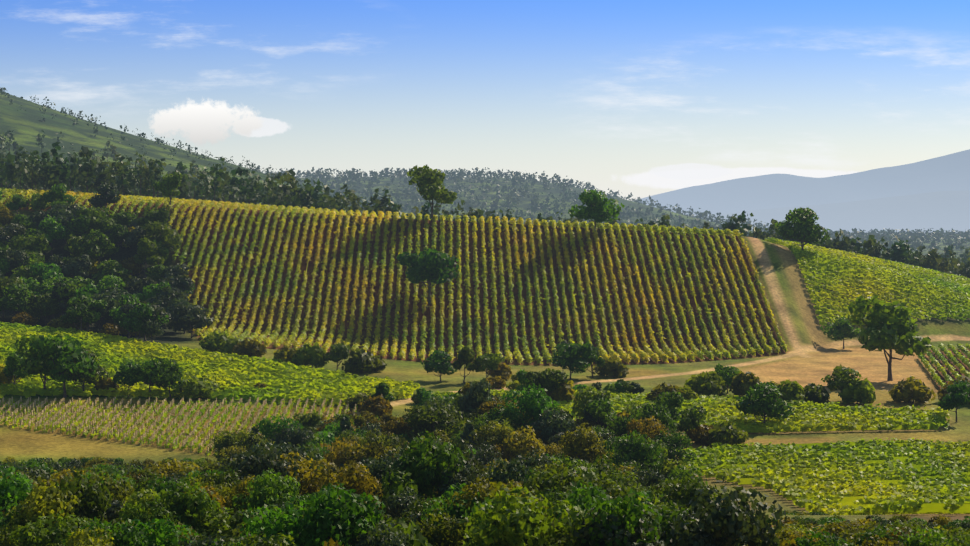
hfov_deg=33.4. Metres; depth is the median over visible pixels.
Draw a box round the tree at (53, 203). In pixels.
[50,201,68,210]
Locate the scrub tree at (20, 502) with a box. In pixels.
[15,498,105,519]
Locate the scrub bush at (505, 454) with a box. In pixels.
[491,444,515,464]
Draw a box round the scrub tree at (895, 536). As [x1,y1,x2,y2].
[877,528,924,545]
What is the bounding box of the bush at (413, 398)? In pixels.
[410,393,420,402]
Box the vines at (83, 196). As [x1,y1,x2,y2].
[0,187,177,216]
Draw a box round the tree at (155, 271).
[145,264,170,281]
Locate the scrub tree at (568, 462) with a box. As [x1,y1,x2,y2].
[549,453,596,480]
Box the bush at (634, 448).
[601,430,665,472]
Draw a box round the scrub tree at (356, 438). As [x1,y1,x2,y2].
[339,435,362,445]
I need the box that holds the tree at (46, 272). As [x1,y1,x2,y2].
[30,262,64,286]
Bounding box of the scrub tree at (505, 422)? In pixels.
[490,417,520,431]
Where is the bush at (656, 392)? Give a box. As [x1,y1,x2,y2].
[646,382,684,400]
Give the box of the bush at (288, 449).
[262,441,323,484]
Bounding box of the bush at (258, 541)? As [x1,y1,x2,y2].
[223,533,295,545]
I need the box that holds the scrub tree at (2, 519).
[0,500,27,537]
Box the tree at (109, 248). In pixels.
[71,229,118,262]
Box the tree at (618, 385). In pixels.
[614,382,625,392]
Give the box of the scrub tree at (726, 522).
[670,476,787,545]
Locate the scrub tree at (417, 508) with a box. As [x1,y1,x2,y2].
[399,494,441,526]
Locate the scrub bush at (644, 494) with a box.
[621,488,652,507]
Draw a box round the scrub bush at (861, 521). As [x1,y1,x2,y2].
[855,518,870,526]
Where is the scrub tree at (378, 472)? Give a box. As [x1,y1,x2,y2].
[359,451,406,495]
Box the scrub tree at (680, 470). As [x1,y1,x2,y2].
[665,464,715,499]
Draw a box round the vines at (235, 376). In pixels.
[0,321,419,405]
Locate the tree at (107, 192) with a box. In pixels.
[88,182,120,214]
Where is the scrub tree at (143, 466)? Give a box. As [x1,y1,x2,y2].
[137,462,162,469]
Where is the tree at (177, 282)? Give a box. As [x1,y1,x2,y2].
[158,275,192,296]
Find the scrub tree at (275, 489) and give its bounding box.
[231,468,300,520]
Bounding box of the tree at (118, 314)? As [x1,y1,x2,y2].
[109,307,129,336]
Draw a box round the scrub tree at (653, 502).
[647,496,689,509]
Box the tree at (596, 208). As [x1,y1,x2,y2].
[568,189,624,232]
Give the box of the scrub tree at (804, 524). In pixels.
[793,517,810,529]
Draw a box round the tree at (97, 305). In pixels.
[74,296,107,331]
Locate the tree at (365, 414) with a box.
[361,410,373,420]
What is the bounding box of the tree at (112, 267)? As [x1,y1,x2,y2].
[92,258,131,284]
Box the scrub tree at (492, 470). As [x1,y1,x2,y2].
[480,465,501,481]
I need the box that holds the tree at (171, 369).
[148,357,183,398]
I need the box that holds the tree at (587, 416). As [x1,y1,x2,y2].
[579,405,608,427]
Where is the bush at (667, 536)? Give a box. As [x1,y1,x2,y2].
[636,502,693,545]
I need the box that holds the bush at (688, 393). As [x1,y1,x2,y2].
[677,385,698,399]
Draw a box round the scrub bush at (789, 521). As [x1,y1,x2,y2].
[778,517,797,523]
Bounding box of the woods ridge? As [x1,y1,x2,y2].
[255,165,969,251]
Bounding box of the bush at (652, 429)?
[625,416,670,443]
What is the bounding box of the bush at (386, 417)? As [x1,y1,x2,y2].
[379,413,398,422]
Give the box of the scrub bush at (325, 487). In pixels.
[316,482,337,494]
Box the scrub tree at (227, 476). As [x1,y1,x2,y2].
[194,466,240,494]
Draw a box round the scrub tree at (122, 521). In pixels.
[107,518,151,536]
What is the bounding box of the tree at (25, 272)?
[17,265,41,290]
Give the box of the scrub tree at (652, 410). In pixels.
[630,403,677,436]
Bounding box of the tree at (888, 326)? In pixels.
[847,295,931,380]
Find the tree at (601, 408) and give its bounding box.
[585,398,617,429]
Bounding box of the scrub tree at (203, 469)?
[195,462,214,472]
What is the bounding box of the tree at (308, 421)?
[291,412,323,432]
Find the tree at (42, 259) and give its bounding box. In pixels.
[17,253,44,267]
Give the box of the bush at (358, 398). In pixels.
[345,392,371,409]
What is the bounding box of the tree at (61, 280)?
[37,276,73,317]
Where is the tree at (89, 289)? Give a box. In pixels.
[66,283,96,329]
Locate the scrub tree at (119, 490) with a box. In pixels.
[85,471,134,510]
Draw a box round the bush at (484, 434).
[466,421,514,448]
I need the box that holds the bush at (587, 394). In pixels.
[572,386,611,417]
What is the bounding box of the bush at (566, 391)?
[542,380,581,401]
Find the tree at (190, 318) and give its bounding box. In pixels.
[166,304,214,337]
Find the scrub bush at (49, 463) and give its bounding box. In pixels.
[43,459,54,468]
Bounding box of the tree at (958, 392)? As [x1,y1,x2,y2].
[938,380,969,421]
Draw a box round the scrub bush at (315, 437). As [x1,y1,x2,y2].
[304,433,325,447]
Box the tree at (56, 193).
[43,183,75,203]
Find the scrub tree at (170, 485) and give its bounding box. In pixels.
[138,474,189,495]
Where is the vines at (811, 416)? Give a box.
[432,388,949,432]
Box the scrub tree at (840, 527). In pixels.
[810,520,857,538]
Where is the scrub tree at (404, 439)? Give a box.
[389,435,412,455]
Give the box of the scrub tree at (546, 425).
[525,406,574,445]
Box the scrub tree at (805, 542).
[788,527,850,545]
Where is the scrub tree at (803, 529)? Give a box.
[778,523,816,535]
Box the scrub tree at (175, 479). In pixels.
[153,474,180,482]
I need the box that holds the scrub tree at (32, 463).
[26,459,39,468]
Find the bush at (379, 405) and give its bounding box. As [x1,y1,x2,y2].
[358,394,392,417]
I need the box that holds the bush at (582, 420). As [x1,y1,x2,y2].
[574,417,597,431]
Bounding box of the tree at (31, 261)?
[12,258,44,278]
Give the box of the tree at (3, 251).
[0,245,10,260]
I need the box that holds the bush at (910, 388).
[888,375,935,402]
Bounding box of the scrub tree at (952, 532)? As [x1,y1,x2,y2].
[939,527,969,545]
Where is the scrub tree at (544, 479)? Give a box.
[530,467,577,493]
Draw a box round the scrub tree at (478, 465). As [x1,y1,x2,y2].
[448,438,486,475]
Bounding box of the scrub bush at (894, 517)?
[889,515,904,522]
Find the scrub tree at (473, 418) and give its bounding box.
[469,412,489,423]
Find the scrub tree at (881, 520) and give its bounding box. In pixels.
[870,517,894,523]
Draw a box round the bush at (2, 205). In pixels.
[0,201,5,208]
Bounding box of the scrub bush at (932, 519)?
[927,516,938,524]
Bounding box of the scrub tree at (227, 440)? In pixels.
[208,427,266,461]
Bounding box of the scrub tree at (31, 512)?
[6,479,82,529]
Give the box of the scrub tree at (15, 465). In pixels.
[6,460,22,469]
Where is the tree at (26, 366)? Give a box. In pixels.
[15,335,62,389]
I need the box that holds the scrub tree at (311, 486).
[301,474,358,496]
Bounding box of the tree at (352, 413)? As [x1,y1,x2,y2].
[342,410,357,419]
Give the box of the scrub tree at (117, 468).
[102,464,130,473]
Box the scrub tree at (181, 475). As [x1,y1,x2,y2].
[166,469,188,478]
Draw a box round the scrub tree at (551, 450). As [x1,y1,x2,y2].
[545,443,563,456]
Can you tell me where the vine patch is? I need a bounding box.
[916,343,969,388]
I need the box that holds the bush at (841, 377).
[821,364,860,392]
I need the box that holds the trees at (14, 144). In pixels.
[0,130,224,180]
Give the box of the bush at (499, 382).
[485,376,505,388]
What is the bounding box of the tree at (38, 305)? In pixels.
[27,293,62,323]
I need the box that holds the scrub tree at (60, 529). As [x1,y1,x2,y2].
[8,509,109,545]
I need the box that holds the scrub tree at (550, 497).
[540,487,578,507]
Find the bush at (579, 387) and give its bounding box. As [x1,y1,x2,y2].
[572,384,586,391]
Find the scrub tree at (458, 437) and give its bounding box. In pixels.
[450,431,477,448]
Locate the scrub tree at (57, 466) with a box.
[37,458,79,472]
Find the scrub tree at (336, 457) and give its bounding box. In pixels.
[323,436,359,472]
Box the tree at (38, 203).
[22,193,50,210]
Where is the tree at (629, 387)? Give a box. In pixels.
[615,379,635,392]
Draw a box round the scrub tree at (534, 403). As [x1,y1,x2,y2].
[498,383,560,438]
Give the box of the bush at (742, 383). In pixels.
[729,371,762,395]
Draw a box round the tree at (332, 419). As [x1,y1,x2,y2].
[330,416,355,428]
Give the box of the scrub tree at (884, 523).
[869,520,896,532]
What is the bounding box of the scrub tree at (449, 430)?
[431,422,465,437]
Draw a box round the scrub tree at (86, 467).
[67,464,97,472]
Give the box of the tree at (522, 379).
[516,369,537,390]
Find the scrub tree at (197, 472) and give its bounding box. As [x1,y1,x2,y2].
[186,470,237,482]
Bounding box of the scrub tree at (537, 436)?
[525,429,547,444]
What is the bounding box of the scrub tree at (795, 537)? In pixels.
[788,531,816,541]
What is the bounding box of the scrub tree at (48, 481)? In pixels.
[31,474,75,494]
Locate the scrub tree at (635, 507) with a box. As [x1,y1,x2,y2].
[576,495,667,545]
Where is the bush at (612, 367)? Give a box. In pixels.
[591,357,629,377]
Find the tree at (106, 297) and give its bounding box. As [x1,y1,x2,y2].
[89,290,120,330]
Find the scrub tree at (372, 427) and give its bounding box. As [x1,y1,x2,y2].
[361,422,384,432]
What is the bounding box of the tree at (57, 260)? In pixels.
[44,254,64,273]
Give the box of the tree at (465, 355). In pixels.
[452,346,480,382]
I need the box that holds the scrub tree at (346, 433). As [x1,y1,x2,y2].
[332,429,361,444]
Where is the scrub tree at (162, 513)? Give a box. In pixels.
[119,497,184,530]
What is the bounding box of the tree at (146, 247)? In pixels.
[133,238,165,278]
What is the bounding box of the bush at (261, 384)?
[253,382,266,387]
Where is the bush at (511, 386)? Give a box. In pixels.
[506,380,522,390]
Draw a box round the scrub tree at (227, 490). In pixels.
[186,477,234,500]
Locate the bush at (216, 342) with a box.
[199,330,229,351]
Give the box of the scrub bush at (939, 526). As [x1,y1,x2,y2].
[932,525,946,534]
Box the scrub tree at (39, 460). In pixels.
[28,458,45,462]
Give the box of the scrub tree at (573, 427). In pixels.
[548,417,580,443]
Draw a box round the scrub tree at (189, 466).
[169,459,195,474]
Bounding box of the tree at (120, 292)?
[101,286,139,314]
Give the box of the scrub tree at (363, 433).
[354,429,370,439]
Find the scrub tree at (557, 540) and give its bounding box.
[532,526,581,545]
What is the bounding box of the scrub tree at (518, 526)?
[459,484,588,545]
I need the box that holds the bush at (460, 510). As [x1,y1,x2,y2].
[421,489,485,527]
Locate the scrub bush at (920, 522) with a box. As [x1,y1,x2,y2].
[907,519,925,530]
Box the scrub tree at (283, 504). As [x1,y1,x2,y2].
[258,502,297,514]
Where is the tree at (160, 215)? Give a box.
[137,207,169,227]
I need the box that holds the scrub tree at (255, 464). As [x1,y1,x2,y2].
[218,443,303,493]
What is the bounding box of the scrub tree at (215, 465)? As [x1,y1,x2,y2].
[202,456,236,472]
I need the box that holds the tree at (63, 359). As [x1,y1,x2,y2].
[29,334,97,397]
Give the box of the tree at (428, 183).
[406,165,457,220]
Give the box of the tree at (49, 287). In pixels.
[38,282,53,318]
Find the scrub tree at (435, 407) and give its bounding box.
[409,397,459,433]
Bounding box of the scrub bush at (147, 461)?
[143,458,153,464]
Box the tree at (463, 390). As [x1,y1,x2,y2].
[457,383,469,394]
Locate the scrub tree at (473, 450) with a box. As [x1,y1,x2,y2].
[467,447,478,457]
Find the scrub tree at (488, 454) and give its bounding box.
[474,447,502,466]
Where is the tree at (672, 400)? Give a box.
[653,390,683,428]
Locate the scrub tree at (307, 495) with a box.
[304,488,335,505]
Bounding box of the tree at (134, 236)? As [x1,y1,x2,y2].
[124,225,153,253]
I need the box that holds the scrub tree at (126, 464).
[114,463,133,469]
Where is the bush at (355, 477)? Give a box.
[330,460,383,508]
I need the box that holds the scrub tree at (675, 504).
[650,500,695,521]
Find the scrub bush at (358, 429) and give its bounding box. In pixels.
[355,423,372,433]
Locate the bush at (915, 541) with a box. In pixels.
[900,526,950,545]
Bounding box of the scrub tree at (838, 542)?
[813,537,855,545]
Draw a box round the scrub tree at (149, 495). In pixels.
[113,487,165,522]
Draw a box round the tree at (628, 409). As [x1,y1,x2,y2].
[622,403,650,417]
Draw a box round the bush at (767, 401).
[735,382,794,422]
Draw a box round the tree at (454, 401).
[447,394,462,412]
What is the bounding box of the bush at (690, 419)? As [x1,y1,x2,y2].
[674,405,707,432]
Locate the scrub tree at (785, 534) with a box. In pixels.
[766,526,822,542]
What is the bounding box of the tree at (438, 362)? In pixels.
[420,348,456,381]
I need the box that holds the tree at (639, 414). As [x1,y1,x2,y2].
[633,406,648,420]
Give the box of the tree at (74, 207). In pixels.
[51,202,79,216]
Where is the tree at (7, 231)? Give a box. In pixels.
[0,221,26,245]
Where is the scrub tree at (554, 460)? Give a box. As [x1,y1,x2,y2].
[524,454,579,473]
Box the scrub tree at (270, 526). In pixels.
[240,495,349,545]
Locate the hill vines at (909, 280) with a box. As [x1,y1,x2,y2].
[764,237,969,325]
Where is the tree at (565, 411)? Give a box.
[557,408,573,418]
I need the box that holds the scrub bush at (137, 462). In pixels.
[128,459,145,469]
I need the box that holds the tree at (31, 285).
[15,277,41,316]
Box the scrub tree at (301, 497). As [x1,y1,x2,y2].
[294,494,307,507]
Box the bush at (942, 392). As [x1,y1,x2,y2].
[937,375,969,401]
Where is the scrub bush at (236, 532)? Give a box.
[223,523,250,545]
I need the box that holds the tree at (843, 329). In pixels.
[820,316,860,348]
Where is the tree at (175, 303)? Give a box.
[164,298,192,333]
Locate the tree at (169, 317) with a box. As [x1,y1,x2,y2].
[156,305,170,333]
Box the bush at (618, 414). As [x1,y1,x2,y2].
[609,410,631,429]
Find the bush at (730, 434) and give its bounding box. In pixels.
[706,421,747,446]
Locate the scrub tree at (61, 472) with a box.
[50,468,85,483]
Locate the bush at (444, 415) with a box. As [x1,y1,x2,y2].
[402,398,468,437]
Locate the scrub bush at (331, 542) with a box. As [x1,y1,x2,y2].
[324,538,343,545]
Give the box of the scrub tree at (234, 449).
[219,445,245,460]
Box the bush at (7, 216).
[0,207,14,224]
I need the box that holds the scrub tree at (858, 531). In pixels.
[838,522,911,545]
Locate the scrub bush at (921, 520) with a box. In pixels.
[908,517,926,525]
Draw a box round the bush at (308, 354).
[292,342,328,368]
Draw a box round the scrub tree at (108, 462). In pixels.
[95,461,112,467]
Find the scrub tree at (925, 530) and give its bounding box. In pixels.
[912,526,944,536]
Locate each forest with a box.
[0,142,969,278]
[883,244,969,262]
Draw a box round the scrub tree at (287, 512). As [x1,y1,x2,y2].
[258,504,309,534]
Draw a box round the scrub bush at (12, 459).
[4,458,16,461]
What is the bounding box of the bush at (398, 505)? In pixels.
[383,488,422,516]
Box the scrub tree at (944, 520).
[933,514,951,528]
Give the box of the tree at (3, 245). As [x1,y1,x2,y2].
[0,240,8,254]
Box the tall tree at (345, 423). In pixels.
[340,415,353,437]
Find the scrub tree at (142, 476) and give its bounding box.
[121,467,164,480]
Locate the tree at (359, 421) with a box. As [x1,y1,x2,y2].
[352,415,367,427]
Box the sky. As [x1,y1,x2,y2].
[0,0,969,200]
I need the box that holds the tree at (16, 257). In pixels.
[4,248,29,270]
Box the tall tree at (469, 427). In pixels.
[460,419,476,450]
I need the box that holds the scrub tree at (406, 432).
[398,429,430,440]
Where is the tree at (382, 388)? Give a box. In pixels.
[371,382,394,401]
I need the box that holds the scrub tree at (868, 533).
[851,524,924,545]
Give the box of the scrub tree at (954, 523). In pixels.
[943,519,966,529]
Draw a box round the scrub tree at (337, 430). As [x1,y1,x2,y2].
[321,420,353,439]
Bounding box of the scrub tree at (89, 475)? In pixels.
[56,471,121,496]
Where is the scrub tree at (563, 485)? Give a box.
[524,464,630,503]
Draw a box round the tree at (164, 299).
[146,285,188,313]
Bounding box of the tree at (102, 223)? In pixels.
[75,204,118,232]
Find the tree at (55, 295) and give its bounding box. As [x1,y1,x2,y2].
[51,282,74,314]
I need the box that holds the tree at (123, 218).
[113,211,136,225]
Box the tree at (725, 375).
[712,363,739,393]
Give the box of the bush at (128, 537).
[63,516,148,545]
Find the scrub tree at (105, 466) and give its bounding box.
[89,462,126,470]
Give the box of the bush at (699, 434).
[685,424,713,446]
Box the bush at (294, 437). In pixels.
[267,424,315,452]
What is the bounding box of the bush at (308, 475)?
[274,451,338,495]
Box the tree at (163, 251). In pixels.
[151,239,168,264]
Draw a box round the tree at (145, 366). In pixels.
[131,359,172,398]
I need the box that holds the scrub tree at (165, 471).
[144,458,202,477]
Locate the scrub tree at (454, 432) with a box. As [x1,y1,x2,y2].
[449,427,464,438]
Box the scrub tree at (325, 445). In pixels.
[315,442,335,452]
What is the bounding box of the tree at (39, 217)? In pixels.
[32,210,46,223]
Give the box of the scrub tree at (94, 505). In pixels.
[45,470,113,530]
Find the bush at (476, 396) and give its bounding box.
[458,378,493,415]
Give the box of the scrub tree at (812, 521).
[805,519,819,527]
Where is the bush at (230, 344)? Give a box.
[220,336,245,353]
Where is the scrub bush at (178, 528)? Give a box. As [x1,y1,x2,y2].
[150,517,198,545]
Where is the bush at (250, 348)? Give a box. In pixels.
[232,337,266,357]
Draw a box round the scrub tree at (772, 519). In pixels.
[766,517,778,524]
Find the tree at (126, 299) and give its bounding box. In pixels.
[109,293,140,321]
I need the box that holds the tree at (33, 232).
[14,228,49,243]
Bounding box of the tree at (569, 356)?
[548,341,594,379]
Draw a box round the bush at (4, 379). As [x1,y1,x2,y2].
[0,363,21,384]
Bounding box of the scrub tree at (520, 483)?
[500,479,527,493]
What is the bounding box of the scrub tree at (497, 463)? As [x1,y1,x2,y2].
[482,458,509,471]
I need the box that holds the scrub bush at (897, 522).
[890,519,907,527]
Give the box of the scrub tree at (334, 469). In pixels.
[326,462,359,478]
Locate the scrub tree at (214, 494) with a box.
[182,482,225,519]
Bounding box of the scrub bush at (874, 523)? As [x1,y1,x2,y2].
[861,521,877,527]
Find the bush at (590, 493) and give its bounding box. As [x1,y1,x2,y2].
[550,480,617,523]
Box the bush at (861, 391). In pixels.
[838,378,876,404]
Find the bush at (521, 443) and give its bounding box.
[504,425,545,458]
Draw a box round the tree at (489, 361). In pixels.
[475,352,504,377]
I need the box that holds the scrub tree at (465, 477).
[431,458,487,497]
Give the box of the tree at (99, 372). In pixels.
[59,347,109,390]
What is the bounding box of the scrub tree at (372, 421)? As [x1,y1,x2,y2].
[359,419,397,432]
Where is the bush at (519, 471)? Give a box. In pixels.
[486,458,531,489]
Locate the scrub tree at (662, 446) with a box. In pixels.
[613,434,667,469]
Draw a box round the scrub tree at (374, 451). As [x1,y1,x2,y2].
[338,442,398,468]
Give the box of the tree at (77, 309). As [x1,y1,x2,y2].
[60,295,94,331]
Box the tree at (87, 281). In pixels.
[67,276,93,288]
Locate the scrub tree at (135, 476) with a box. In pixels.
[122,471,156,486]
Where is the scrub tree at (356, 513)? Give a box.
[284,482,385,545]
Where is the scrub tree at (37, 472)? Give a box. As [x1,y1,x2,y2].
[13,465,51,481]
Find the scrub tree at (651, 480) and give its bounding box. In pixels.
[624,466,664,489]
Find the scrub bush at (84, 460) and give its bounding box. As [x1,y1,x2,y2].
[81,457,91,465]
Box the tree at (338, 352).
[325,342,350,370]
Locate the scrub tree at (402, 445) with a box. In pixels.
[387,438,410,455]
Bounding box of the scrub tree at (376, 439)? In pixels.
[358,428,400,455]
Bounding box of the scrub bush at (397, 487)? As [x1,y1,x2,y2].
[377,471,425,524]
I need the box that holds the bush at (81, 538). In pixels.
[65,526,115,545]
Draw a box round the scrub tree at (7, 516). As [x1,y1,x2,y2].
[2,506,24,527]
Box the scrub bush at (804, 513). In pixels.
[796,511,809,514]
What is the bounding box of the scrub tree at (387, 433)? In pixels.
[381,431,393,437]
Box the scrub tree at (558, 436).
[548,428,611,459]
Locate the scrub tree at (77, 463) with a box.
[64,458,85,469]
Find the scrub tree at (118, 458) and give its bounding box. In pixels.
[113,457,123,462]
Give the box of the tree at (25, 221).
[13,214,36,229]
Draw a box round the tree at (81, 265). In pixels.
[59,254,92,280]
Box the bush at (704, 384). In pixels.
[684,371,726,395]
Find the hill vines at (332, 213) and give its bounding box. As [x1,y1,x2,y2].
[167,198,787,364]
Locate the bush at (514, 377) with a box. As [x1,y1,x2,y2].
[511,371,527,380]
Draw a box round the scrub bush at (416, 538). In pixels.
[375,517,432,545]
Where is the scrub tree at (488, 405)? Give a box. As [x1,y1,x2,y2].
[479,394,529,429]
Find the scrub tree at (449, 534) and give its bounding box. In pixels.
[407,508,470,545]
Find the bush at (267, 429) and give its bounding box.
[255,413,301,442]
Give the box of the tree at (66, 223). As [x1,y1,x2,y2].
[60,214,85,237]
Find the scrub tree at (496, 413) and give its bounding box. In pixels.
[477,404,523,432]
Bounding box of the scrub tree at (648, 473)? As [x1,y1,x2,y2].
[640,470,661,478]
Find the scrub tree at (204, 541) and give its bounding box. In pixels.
[174,531,255,545]
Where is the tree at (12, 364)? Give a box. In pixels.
[3,352,31,383]
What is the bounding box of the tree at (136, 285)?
[125,277,153,293]
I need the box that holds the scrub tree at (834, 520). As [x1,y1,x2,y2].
[813,517,849,535]
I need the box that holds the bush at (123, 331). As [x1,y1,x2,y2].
[115,324,138,335]
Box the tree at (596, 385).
[592,382,601,390]
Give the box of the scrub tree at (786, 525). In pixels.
[760,522,795,535]
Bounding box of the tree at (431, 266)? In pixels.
[396,248,459,304]
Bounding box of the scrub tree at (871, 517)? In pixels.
[866,515,880,520]
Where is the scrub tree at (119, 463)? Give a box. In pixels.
[111,459,136,469]
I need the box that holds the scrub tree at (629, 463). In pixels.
[616,459,648,473]
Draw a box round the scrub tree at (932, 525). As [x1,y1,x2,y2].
[921,522,937,531]
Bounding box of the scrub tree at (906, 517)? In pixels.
[898,513,910,520]
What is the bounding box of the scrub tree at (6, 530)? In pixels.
[0,514,32,545]
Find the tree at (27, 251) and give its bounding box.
[13,247,31,266]
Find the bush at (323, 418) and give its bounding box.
[315,416,326,430]
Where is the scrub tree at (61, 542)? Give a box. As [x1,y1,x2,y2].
[45,539,67,545]
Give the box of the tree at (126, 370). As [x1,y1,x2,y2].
[111,362,142,396]
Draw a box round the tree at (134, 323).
[119,303,168,338]
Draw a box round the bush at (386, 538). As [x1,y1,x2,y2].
[350,520,411,545]
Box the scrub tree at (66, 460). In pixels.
[49,459,72,470]
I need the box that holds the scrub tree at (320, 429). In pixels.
[317,419,340,431]
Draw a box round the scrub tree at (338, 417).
[334,413,352,423]
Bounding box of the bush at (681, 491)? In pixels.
[646,473,722,512]
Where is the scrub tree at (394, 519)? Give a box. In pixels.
[377,513,398,532]
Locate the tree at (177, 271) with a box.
[157,263,189,282]
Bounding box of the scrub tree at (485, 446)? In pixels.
[472,441,496,452]
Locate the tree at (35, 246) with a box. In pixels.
[8,233,51,258]
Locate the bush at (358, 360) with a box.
[342,348,379,372]
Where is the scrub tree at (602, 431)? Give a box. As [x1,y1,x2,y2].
[591,425,614,437]
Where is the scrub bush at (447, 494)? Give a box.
[437,482,465,501]
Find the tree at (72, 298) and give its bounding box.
[65,294,92,330]
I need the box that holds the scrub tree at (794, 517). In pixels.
[791,516,812,523]
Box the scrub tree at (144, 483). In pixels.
[129,473,166,500]
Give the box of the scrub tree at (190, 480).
[177,473,210,491]
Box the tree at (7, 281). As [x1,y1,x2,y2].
[0,275,27,319]
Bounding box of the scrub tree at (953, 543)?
[925,532,969,545]
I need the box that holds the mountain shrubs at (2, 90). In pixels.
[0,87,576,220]
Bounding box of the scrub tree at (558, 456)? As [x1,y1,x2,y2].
[553,453,572,466]
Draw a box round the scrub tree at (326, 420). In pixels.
[317,419,337,427]
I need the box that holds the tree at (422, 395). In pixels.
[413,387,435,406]
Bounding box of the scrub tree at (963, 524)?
[958,521,969,531]
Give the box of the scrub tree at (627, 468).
[601,462,640,480]
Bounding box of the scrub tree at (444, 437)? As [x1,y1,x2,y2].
[413,429,453,449]
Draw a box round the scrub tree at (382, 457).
[366,455,399,464]
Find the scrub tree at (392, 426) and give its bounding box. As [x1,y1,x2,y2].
[380,414,415,439]
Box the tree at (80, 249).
[64,234,105,257]
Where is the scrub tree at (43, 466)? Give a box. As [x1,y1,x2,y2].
[15,461,54,475]
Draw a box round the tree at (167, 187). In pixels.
[153,171,181,208]
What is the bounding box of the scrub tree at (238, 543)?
[205,538,256,545]
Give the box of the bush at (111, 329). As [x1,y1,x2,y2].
[99,323,119,335]
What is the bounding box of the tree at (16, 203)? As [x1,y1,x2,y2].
[5,193,27,214]
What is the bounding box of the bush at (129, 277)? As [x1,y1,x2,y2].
[115,273,136,289]
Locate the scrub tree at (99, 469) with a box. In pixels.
[77,466,106,473]
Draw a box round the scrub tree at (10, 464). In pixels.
[0,461,13,473]
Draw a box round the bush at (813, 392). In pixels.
[803,383,829,404]
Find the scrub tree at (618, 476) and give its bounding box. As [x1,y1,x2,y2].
[608,469,646,492]
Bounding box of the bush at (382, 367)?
[372,355,386,370]
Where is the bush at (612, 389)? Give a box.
[603,383,615,392]
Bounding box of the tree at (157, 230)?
[138,221,182,251]
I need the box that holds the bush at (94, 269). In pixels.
[87,257,100,274]
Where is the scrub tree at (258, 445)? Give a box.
[243,441,280,460]
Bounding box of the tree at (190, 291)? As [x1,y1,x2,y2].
[182,281,194,295]
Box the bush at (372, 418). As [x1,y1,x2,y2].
[365,415,383,425]
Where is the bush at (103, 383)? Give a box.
[94,377,118,391]
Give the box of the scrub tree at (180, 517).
[158,509,198,535]
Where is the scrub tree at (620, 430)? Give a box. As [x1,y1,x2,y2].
[605,415,636,441]
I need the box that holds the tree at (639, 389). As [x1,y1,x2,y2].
[631,381,644,393]
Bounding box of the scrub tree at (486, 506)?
[464,496,510,544]
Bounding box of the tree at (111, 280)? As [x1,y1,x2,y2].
[95,275,125,293]
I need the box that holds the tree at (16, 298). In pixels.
[0,283,32,316]
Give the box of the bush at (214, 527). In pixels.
[181,505,262,545]
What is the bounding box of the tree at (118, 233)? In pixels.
[106,224,130,246]
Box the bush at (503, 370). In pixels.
[487,363,511,379]
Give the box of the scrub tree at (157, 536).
[119,518,200,545]
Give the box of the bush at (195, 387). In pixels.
[170,375,217,399]
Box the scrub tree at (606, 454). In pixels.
[580,445,615,463]
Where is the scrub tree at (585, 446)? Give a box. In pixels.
[558,422,612,464]
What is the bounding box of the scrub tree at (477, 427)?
[474,415,499,432]
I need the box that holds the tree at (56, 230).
[37,215,67,255]
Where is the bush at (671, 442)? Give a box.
[651,429,695,461]
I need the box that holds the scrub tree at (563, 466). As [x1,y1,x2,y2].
[529,459,579,478]
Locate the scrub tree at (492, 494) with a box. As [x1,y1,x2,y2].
[462,479,557,535]
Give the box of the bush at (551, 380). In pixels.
[525,368,568,394]
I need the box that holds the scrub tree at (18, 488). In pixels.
[0,464,40,514]
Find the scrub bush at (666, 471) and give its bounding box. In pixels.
[660,459,695,479]
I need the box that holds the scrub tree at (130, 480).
[81,468,142,500]
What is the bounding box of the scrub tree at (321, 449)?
[294,440,329,462]
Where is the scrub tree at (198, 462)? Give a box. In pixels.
[190,458,205,469]
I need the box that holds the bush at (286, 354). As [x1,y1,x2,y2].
[273,346,297,364]
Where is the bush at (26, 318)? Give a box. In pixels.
[10,312,37,325]
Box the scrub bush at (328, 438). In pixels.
[312,429,342,447]
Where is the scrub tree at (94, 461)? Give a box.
[85,457,107,467]
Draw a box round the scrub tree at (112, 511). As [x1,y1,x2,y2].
[96,495,123,523]
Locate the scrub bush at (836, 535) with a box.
[817,528,856,544]
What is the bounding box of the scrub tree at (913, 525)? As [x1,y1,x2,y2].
[898,521,929,533]
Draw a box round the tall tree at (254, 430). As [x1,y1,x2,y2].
[245,426,261,446]
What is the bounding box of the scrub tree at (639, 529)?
[552,508,666,545]
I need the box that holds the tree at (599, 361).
[579,343,604,377]
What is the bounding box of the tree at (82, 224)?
[64,215,90,240]
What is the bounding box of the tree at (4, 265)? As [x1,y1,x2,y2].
[0,258,9,276]
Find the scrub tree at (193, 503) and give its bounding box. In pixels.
[152,476,229,532]
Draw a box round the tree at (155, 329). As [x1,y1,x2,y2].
[141,318,164,341]
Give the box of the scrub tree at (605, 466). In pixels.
[577,454,629,479]
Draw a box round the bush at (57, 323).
[47,315,85,330]
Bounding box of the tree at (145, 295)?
[133,281,171,306]
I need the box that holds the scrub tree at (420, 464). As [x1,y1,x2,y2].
[381,431,466,499]
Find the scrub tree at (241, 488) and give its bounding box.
[221,474,257,521]
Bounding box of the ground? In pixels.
[0,93,969,525]
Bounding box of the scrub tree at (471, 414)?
[456,407,489,422]
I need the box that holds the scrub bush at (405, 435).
[393,433,414,448]
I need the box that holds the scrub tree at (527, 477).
[522,469,542,494]
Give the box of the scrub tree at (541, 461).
[504,449,552,482]
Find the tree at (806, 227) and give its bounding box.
[775,207,829,249]
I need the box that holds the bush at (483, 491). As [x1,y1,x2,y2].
[439,476,521,515]
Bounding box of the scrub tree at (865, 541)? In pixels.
[855,535,905,545]
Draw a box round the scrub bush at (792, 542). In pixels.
[769,538,796,545]
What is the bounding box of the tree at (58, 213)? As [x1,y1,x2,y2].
[45,208,73,242]
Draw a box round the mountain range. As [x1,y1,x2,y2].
[633,149,969,215]

